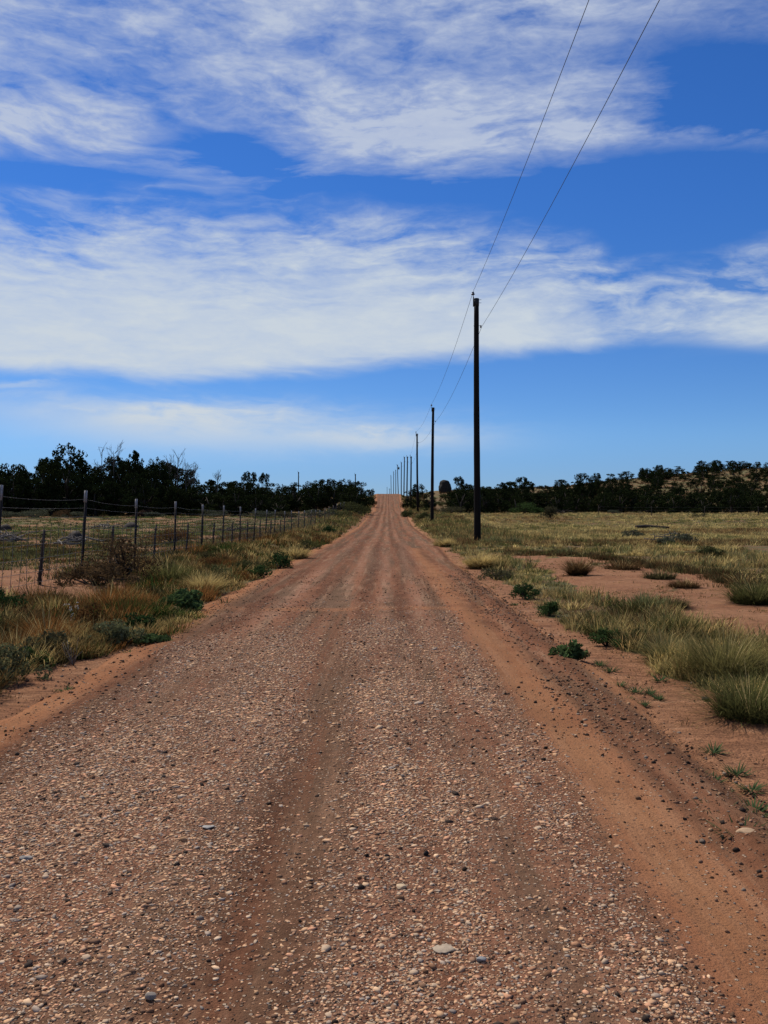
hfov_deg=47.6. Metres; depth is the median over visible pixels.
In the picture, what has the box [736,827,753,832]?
rock
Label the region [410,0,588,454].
power line
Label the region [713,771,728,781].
ground weed
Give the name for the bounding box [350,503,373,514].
field shrub
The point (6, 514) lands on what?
sagebrush
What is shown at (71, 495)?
juniper tree
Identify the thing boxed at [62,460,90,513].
juniper tree
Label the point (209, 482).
juniper tree
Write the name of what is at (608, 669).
ground weed
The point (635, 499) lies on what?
juniper tree
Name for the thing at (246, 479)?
juniper tree
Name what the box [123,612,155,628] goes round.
roadside bush
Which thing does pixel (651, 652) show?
bunchgrass
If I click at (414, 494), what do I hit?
juniper tree
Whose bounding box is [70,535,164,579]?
brown brush
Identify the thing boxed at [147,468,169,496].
juniper tree
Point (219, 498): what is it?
juniper tree
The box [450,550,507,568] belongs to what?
bunchgrass
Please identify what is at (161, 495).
juniper tree
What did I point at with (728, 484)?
juniper tree
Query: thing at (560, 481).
juniper tree
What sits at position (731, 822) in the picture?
dead branches
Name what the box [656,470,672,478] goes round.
juniper tree
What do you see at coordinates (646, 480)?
juniper tree
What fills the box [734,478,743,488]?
juniper tree
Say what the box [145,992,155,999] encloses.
rock
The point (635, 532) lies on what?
sagebrush
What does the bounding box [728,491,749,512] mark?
juniper tree
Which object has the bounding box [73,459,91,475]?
juniper tree
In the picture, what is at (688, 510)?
field fence
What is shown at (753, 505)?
juniper tree
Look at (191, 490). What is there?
juniper tree
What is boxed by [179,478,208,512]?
juniper tree
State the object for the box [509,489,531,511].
juniper tree
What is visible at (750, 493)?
juniper tree
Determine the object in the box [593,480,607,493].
juniper tree
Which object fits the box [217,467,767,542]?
hillside grass
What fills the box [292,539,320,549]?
dry bush
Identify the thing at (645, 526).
fallen log
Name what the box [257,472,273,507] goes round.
juniper tree
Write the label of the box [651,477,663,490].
juniper tree
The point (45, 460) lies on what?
juniper tree
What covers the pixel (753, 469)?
juniper tree
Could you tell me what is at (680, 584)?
bunchgrass
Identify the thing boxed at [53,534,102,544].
dead branches
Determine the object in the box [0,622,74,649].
bunchgrass
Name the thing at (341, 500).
juniper tree
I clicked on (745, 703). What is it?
bunchgrass
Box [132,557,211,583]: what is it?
bunchgrass
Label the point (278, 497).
juniper tree
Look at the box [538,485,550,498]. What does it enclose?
juniper tree
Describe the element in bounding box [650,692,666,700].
ground weed
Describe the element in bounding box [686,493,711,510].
juniper tree
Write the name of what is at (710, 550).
field shrub
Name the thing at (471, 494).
juniper tree
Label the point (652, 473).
juniper tree
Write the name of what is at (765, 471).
juniper tree
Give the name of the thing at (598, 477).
juniper tree
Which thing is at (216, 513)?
sagebrush
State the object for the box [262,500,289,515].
juniper tree
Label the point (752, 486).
juniper tree
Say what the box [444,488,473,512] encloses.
juniper tree
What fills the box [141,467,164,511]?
juniper tree
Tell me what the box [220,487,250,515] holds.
juniper tree
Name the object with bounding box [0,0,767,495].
sky
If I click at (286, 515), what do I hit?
field shrub
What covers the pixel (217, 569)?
roadside bush
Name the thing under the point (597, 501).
juniper tree
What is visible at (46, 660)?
roadside bush
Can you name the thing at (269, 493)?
juniper tree
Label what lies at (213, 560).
dry bush
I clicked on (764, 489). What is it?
juniper tree
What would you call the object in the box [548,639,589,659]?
roadside weed
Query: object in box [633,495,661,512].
juniper tree
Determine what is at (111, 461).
juniper tree
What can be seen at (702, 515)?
field shrub
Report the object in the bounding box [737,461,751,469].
juniper tree
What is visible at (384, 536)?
road
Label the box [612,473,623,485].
juniper tree
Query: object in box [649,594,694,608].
bunchgrass
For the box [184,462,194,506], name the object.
dead snag
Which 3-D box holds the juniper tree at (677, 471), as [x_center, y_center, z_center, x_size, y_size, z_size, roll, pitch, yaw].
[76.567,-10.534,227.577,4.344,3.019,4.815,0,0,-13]
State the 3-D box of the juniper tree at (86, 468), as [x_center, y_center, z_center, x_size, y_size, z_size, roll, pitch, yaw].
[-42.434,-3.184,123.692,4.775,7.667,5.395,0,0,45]
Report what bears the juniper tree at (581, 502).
on the ground at (746, 741)
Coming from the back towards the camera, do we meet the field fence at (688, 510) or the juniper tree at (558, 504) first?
the juniper tree at (558, 504)
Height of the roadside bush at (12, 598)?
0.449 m
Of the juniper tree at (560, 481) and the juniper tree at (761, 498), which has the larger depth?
the juniper tree at (560, 481)
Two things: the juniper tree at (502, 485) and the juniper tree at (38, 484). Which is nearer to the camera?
the juniper tree at (38, 484)
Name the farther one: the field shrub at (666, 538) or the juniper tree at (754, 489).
the juniper tree at (754, 489)
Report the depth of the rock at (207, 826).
4.34 m
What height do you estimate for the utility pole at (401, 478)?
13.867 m
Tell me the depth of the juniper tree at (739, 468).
225.44 m
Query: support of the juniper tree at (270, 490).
on the ground at (746, 741)
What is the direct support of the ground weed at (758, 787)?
on the ground at (746, 741)
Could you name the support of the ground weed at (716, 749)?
on the ground at (746, 741)
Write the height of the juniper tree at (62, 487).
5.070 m
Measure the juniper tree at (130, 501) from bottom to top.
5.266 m
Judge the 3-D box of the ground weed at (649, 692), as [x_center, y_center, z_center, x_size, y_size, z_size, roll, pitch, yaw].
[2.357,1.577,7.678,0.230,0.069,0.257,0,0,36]
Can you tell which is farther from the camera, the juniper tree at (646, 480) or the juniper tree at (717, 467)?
the juniper tree at (717, 467)
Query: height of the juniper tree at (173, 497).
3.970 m
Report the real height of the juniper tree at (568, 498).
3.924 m
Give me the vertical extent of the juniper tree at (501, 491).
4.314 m
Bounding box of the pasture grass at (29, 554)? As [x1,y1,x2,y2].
[0,512,327,584]
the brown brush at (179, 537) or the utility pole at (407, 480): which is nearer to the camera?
the brown brush at (179, 537)
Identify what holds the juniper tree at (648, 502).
on the ground at (746, 741)
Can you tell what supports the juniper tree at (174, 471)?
on the ground at (746, 741)
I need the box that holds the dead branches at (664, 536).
[644,530,699,541]
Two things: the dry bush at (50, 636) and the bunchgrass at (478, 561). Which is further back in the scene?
the bunchgrass at (478, 561)
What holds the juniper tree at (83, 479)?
on the ground at (746, 741)
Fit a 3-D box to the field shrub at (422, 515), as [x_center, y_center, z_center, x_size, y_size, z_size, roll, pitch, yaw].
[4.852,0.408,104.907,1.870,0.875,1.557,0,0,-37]
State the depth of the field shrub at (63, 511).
104.78 m
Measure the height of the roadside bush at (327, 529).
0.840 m
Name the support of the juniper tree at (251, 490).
on the ground at (746, 741)
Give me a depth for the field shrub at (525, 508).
127.52 m
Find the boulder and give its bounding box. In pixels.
[439,480,451,492]
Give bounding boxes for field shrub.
[52,509,87,516]
[132,509,152,516]
[267,511,301,517]
[299,509,336,517]
[320,508,352,516]
[340,501,364,511]
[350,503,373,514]
[401,510,413,516]
[416,512,429,518]
[436,506,481,512]
[509,501,535,513]
[529,507,543,512]
[539,506,556,517]
[607,510,621,513]
[656,536,675,543]
[669,530,699,542]
[691,513,705,517]
[696,546,725,555]
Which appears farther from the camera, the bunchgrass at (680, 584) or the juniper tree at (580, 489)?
the juniper tree at (580, 489)
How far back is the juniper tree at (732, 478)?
199.81 m
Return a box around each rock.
[19,855,32,859]
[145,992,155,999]
[202,825,214,828]
[396,884,406,889]
[433,944,454,952]
[476,956,485,961]
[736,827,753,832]
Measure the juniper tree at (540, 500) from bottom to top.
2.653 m
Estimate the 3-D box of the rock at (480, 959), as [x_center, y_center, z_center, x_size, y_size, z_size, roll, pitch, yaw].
[0.343,1.571,3.054,0.033,0.018,0.024,0,0,28]
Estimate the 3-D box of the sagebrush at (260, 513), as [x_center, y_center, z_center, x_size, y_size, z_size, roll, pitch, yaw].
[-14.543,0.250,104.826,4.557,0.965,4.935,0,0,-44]
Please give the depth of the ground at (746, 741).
12.10 m
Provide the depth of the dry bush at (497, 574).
21.03 m
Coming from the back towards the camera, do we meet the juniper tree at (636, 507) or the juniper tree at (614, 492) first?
the juniper tree at (614, 492)
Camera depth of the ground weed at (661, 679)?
8.32 m
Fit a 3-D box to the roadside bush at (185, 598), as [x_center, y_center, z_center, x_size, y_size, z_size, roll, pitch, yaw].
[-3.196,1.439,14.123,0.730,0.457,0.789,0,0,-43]
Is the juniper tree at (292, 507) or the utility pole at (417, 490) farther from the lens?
the juniper tree at (292, 507)
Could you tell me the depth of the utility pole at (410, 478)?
199.88 m
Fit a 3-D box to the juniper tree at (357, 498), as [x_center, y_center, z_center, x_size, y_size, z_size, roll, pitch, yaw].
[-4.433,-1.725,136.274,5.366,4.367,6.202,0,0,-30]
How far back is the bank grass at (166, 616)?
13.09 m
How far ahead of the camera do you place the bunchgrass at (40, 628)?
10.31 m
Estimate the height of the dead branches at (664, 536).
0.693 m
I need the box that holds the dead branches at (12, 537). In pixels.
[0,530,32,541]
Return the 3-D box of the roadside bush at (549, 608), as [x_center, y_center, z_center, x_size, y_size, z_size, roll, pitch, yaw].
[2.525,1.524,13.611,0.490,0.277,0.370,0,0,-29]
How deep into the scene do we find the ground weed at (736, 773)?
5.35 m
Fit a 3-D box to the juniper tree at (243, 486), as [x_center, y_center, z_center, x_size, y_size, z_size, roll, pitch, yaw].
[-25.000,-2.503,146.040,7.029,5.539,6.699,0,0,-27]
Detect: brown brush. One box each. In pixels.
[53,562,140,586]
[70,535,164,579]
[148,526,199,543]
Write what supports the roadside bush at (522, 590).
on the ground at (746, 741)
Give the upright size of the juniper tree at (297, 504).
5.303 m
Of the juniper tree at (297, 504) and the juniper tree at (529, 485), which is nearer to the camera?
the juniper tree at (297, 504)
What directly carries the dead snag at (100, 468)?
on the ground at (746, 741)
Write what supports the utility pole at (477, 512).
on the ground at (746, 741)
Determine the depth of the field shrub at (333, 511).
104.64 m
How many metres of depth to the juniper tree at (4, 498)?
109.39 m
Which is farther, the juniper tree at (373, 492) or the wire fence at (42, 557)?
the juniper tree at (373, 492)
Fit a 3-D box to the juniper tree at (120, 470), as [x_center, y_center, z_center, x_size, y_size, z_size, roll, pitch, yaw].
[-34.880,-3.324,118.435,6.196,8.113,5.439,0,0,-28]
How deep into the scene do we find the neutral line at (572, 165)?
21.91 m
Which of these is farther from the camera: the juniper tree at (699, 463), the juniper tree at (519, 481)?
the juniper tree at (699, 463)
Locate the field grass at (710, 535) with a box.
[411,511,767,547]
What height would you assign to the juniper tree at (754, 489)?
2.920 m
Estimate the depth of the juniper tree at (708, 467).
230.42 m
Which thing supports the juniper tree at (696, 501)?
on the ground at (746, 741)
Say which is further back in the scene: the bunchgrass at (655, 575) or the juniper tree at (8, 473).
the juniper tree at (8, 473)
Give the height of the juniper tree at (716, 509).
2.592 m
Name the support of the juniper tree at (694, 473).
on the ground at (746, 741)
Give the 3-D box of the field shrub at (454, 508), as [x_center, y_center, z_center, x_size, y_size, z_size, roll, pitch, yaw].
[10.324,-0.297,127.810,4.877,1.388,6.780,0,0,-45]
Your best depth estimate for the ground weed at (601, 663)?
9.16 m
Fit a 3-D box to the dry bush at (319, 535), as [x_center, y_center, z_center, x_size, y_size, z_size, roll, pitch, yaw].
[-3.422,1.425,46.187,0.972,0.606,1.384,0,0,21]
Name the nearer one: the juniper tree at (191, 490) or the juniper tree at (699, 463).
the juniper tree at (191, 490)
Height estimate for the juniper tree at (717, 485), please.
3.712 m
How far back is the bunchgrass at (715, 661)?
8.32 m
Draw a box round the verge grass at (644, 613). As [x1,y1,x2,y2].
[444,536,767,694]
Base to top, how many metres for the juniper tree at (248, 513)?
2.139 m
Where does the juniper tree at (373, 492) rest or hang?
on the ground at (746, 741)
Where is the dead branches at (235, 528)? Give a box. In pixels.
[216,523,253,530]
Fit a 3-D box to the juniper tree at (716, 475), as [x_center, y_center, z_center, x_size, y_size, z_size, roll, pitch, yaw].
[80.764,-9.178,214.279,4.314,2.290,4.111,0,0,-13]
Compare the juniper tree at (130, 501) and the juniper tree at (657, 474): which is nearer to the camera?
the juniper tree at (130, 501)
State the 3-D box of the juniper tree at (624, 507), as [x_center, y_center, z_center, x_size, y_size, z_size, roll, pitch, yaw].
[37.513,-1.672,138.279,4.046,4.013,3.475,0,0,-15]
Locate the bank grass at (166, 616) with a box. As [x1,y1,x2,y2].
[0,527,340,695]
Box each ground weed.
[590,660,607,665]
[594,664,624,672]
[625,686,648,692]
[637,699,650,706]
[640,687,661,695]
[647,675,667,681]
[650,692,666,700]
[695,740,728,753]
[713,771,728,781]
[718,760,762,776]
[730,795,767,813]
[731,779,766,794]
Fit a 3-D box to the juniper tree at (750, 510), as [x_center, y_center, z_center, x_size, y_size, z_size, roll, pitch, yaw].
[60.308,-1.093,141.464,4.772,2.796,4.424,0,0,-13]
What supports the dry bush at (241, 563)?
on the ground at (746, 741)
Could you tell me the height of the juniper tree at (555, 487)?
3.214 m
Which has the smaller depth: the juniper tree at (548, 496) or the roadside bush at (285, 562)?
the roadside bush at (285, 562)
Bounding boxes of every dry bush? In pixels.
[23,629,72,656]
[74,601,107,629]
[195,556,229,568]
[232,559,254,569]
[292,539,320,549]
[309,534,327,540]
[477,567,514,579]
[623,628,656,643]
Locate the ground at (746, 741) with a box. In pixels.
[0,469,767,807]
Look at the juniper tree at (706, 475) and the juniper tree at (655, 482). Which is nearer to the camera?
the juniper tree at (655, 482)
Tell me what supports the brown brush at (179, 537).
on the ground at (746, 741)
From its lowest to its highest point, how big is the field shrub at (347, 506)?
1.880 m
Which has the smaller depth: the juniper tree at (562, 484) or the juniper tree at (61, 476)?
the juniper tree at (61, 476)
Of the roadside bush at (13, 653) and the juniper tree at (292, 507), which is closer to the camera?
the roadside bush at (13, 653)
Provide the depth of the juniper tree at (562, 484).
177.64 m
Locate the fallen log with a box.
[635,524,668,527]
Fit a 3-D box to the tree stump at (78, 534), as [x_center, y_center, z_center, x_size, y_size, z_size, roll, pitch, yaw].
[-14.151,1.148,39.891,0.894,0.617,0.791,0,0,0]
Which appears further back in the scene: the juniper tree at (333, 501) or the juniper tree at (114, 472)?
the juniper tree at (333, 501)
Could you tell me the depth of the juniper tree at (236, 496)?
118.42 m
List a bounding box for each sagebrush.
[2,511,24,517]
[18,508,51,516]
[61,511,83,517]
[143,512,166,516]
[200,509,227,516]
[241,510,281,516]
[620,530,645,536]
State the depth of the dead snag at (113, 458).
119.22 m
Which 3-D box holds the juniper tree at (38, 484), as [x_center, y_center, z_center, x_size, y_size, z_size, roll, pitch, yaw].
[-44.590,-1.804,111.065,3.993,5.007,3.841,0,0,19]
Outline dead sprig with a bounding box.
[62,641,77,665]
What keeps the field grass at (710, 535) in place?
on the ground at (746, 741)
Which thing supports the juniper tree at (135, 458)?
on the ground at (746, 741)
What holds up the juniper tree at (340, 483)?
on the ground at (746, 741)
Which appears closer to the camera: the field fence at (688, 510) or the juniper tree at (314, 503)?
the field fence at (688, 510)
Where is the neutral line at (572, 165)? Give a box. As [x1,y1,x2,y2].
[418,0,659,444]
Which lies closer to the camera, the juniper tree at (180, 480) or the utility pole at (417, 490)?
the juniper tree at (180, 480)
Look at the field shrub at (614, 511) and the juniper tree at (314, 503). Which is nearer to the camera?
the field shrub at (614, 511)
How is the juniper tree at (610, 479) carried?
on the ground at (746, 741)
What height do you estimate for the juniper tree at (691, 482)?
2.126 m
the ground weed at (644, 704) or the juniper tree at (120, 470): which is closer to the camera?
the ground weed at (644, 704)
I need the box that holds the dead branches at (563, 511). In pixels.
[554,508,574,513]
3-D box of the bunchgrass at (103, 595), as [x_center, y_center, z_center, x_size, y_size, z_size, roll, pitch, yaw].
[-4.350,1.254,13.646,2.251,0.721,2.196,0,0,0]
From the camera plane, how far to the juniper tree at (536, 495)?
141.53 m
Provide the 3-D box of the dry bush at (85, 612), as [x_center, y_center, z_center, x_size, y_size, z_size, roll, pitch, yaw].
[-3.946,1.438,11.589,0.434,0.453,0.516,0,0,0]
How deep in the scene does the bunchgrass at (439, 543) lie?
41.51 m
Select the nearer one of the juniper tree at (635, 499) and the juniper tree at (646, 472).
the juniper tree at (635, 499)
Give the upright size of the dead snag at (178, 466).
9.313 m
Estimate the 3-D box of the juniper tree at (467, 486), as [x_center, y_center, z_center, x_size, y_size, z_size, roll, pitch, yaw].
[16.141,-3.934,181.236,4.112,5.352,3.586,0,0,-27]
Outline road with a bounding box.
[0,494,767,1023]
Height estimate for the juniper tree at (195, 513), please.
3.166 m
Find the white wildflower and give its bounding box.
[65,602,78,623]
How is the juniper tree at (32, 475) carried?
on the ground at (746, 741)
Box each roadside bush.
[0,586,27,609]
[0,642,53,683]
[6,646,56,668]
[81,618,146,645]
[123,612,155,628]
[158,588,203,611]
[210,564,241,579]
[245,564,272,577]
[265,550,293,568]
[319,525,342,533]
[509,582,540,599]
[536,601,559,615]
[588,627,627,647]
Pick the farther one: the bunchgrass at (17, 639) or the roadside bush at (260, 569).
the roadside bush at (260, 569)
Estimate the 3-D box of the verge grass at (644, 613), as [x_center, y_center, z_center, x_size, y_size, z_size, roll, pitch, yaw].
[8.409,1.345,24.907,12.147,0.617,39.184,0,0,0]
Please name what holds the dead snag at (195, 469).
on the ground at (746, 741)
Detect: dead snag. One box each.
[94,444,109,512]
[106,442,123,503]
[163,454,178,508]
[171,448,185,486]
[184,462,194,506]
[186,463,200,484]
[212,470,220,507]
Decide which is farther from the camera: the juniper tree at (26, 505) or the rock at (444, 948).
the juniper tree at (26, 505)
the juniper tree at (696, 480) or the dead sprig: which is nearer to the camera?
the dead sprig
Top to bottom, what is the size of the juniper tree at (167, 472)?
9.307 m
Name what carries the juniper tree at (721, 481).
on the ground at (746, 741)
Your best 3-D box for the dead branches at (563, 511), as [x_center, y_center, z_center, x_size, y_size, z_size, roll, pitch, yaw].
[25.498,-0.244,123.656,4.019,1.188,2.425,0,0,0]
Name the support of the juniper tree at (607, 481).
on the ground at (746, 741)
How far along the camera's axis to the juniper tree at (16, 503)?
109.80 m
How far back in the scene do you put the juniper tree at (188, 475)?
141.99 m
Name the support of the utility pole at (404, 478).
on the ground at (746, 741)
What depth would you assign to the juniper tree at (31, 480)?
123.00 m
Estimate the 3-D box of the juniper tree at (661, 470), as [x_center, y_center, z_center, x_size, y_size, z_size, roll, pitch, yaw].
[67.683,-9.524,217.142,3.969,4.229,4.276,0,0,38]
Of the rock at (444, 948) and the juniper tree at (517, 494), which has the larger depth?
the juniper tree at (517, 494)
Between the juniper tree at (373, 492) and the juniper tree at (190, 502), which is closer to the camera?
the juniper tree at (190, 502)
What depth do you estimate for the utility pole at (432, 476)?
92.07 m
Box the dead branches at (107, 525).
[91,520,121,527]
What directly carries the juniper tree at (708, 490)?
on the ground at (746, 741)
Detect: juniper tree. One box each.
[0,463,31,513]
[0,480,10,509]
[3,475,32,512]
[11,484,37,512]
[16,479,47,513]
[23,466,61,494]
[24,471,37,482]
[33,475,65,514]
[35,442,97,512]
[35,457,60,501]
[47,469,80,513]
[52,480,64,513]
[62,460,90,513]
[63,477,83,511]
[64,474,92,511]
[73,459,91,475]
[73,485,115,515]
[78,462,102,485]
[90,467,123,513]
[91,464,122,482]
[99,456,127,506]
[104,461,125,483]
[108,458,140,514]
[119,476,161,515]
[121,450,148,514]
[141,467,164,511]
[145,456,174,510]
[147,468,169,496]
[150,480,184,513]
[153,461,180,484]
[158,465,182,495]
[159,487,188,515]
[164,477,197,508]
[168,469,194,485]
[177,484,224,510]
[178,493,204,514]
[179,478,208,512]
[185,486,207,511]
[186,492,225,515]
[198,479,221,504]
[204,485,227,503]
[204,495,241,515]
[220,481,241,496]
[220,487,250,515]
[224,487,245,514]
[226,481,244,495]
[237,500,262,514]
[238,479,263,506]
[239,494,270,515]
[240,471,256,496]
[243,487,261,512]
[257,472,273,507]
[262,483,294,511]
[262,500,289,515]
[263,491,284,509]
[270,488,291,512]
[274,487,296,510]
[282,482,313,511]
[290,488,301,502]
[297,480,337,510]
[314,479,339,507]
[318,485,346,509]
[333,479,354,498]
[337,488,362,509]
[340,487,374,513]
[347,481,373,501]
[367,489,377,506]
[400,491,412,507]
[408,484,427,508]
[422,490,436,507]
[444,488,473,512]
[446,487,471,510]
[450,476,465,502]
[453,492,473,512]
[460,482,469,493]
[470,489,494,513]
[473,488,503,513]
[488,488,508,512]
[494,482,510,512]
[501,496,529,512]
[507,484,516,500]
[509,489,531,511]
[515,477,531,496]
[516,481,537,504]
[522,492,544,512]
[525,498,545,512]
[531,493,549,506]
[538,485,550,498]
[540,488,559,508]
[543,493,565,512]
[551,479,569,491]
[552,484,565,491]
[552,489,578,512]
[555,483,572,493]
[556,485,570,507]
[565,495,588,512]
[572,473,595,509]
[576,483,595,506]
[578,496,597,511]
[588,496,615,511]
[591,473,601,481]
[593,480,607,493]
[603,479,616,491]
[604,474,614,482]
[609,483,616,498]
[609,489,632,512]
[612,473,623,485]
[614,489,639,512]
[620,471,633,478]
[623,476,637,491]
[626,491,643,512]
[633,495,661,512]
[636,488,658,503]
[638,468,645,479]
[639,496,666,512]
[640,468,651,481]
[641,478,653,491]
[641,484,654,498]
[646,491,660,506]
[650,471,664,485]
[650,472,659,482]
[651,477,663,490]
[653,465,663,477]
[654,498,680,512]
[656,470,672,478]
[657,495,689,513]
[666,482,679,494]
[667,466,684,476]
[669,487,690,511]
[674,492,696,512]
[679,471,692,479]
[684,494,705,509]
[686,479,694,487]
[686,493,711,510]
[689,495,717,512]
[691,465,702,476]
[693,475,701,483]
[693,480,707,495]
[695,460,706,475]
[697,466,708,479]
[698,498,722,512]
[705,462,715,470]
[705,470,720,478]
[705,477,725,487]
[707,481,714,495]
[707,489,727,505]
[709,460,721,473]
[709,483,723,499]
[715,488,745,512]
[720,477,729,486]
[722,483,735,490]
[725,460,737,469]
[725,468,742,482]
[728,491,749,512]
[730,463,742,471]
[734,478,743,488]
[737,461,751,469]
[741,498,766,512]
[743,481,757,491]
[746,483,754,495]
[747,464,764,478]
[747,490,764,508]
[747,493,765,512]
[748,472,762,487]
[752,487,767,505]
[755,489,767,512]
[762,462,767,476]
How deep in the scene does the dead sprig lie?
9.17 m
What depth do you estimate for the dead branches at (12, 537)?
38.87 m
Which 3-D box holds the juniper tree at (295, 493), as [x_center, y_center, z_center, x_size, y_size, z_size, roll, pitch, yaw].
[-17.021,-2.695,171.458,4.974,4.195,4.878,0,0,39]
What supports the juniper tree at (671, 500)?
on the ground at (746, 741)
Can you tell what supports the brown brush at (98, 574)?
on the ground at (746, 741)
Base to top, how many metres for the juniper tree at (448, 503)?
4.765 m
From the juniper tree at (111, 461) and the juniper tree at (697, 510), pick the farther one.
the juniper tree at (697, 510)
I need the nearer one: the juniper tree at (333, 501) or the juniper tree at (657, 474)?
the juniper tree at (333, 501)
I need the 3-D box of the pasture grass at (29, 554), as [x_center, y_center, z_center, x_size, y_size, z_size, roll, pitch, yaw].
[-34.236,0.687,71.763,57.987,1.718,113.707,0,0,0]
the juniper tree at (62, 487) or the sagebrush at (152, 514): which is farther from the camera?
the juniper tree at (62, 487)
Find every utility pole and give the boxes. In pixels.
[401,462,401,494]
[403,457,404,494]
[406,455,407,498]
[410,455,411,506]
[416,434,418,510]
[430,404,435,520]
[471,292,481,540]
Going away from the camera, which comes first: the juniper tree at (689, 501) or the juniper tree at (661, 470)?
the juniper tree at (689, 501)
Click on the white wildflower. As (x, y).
(72, 613)
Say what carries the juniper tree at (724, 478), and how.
on the ground at (746, 741)
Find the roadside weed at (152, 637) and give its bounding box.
[132,633,172,643]
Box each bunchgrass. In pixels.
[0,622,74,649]
[4,600,130,639]
[66,576,157,605]
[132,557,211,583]
[175,570,235,593]
[278,544,321,559]
[427,536,456,546]
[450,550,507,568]
[555,552,607,575]
[600,559,643,569]
[605,628,700,661]
[619,614,767,684]
[641,569,682,579]
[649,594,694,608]
[658,660,767,726]
[664,575,703,588]
[711,572,767,605]
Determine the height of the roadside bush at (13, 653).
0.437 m
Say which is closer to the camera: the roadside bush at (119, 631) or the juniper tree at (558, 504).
the roadside bush at (119, 631)
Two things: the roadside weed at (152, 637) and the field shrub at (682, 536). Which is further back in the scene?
the field shrub at (682, 536)
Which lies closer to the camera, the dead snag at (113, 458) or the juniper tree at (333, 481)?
the dead snag at (113, 458)
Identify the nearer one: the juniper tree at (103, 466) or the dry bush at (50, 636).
the dry bush at (50, 636)
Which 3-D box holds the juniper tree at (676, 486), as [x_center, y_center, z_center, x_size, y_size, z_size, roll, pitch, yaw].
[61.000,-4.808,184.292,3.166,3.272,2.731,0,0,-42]
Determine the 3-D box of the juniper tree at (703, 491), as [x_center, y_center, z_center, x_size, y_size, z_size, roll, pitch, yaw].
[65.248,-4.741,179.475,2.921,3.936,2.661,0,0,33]
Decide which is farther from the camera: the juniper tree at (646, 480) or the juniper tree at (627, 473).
the juniper tree at (627, 473)
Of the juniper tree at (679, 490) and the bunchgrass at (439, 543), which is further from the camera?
the juniper tree at (679, 490)
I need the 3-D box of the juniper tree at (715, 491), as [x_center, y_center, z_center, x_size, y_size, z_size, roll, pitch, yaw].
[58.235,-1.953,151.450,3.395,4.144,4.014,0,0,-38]
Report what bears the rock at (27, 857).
on the road
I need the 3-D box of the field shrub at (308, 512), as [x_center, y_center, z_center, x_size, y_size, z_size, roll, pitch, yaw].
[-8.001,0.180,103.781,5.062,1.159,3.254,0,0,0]
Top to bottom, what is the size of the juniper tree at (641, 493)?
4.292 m
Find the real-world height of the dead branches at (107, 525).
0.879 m
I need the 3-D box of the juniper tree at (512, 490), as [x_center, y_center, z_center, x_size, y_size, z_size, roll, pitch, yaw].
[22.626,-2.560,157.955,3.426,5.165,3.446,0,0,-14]
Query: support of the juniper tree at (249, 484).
on the ground at (746, 741)
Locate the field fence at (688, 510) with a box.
[598,505,758,515]
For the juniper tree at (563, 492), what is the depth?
154.21 m
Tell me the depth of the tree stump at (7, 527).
65.37 m
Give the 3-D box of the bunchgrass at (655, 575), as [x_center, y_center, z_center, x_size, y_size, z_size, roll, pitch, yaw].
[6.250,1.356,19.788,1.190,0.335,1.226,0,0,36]
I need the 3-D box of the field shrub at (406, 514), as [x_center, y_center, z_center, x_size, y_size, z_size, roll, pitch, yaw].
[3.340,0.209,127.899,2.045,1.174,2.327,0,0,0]
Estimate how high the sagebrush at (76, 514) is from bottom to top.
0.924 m
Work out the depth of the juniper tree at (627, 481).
192.94 m
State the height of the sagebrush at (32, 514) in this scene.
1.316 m
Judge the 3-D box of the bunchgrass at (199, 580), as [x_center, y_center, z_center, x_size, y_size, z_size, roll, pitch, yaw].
[-3.649,1.333,17.302,1.917,0.615,1.830,0,0,-35]
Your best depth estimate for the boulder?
220.89 m
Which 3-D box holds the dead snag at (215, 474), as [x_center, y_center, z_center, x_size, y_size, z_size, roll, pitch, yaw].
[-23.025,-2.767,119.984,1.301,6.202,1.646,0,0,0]
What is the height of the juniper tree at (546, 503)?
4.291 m
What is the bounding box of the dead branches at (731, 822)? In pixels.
[706,814,767,839]
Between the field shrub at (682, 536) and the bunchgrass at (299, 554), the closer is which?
the bunchgrass at (299, 554)
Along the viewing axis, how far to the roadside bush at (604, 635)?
10.47 m
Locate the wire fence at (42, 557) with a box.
[0,484,340,590]
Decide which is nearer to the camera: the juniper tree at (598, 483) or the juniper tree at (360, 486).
the juniper tree at (360, 486)
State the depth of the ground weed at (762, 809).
4.70 m
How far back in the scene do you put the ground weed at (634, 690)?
7.79 m
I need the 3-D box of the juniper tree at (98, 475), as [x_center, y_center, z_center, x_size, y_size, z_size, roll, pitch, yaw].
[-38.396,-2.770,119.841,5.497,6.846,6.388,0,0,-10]
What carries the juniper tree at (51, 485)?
on the ground at (746, 741)
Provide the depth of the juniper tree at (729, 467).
237.28 m
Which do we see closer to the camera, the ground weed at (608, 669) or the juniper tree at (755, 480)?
the ground weed at (608, 669)

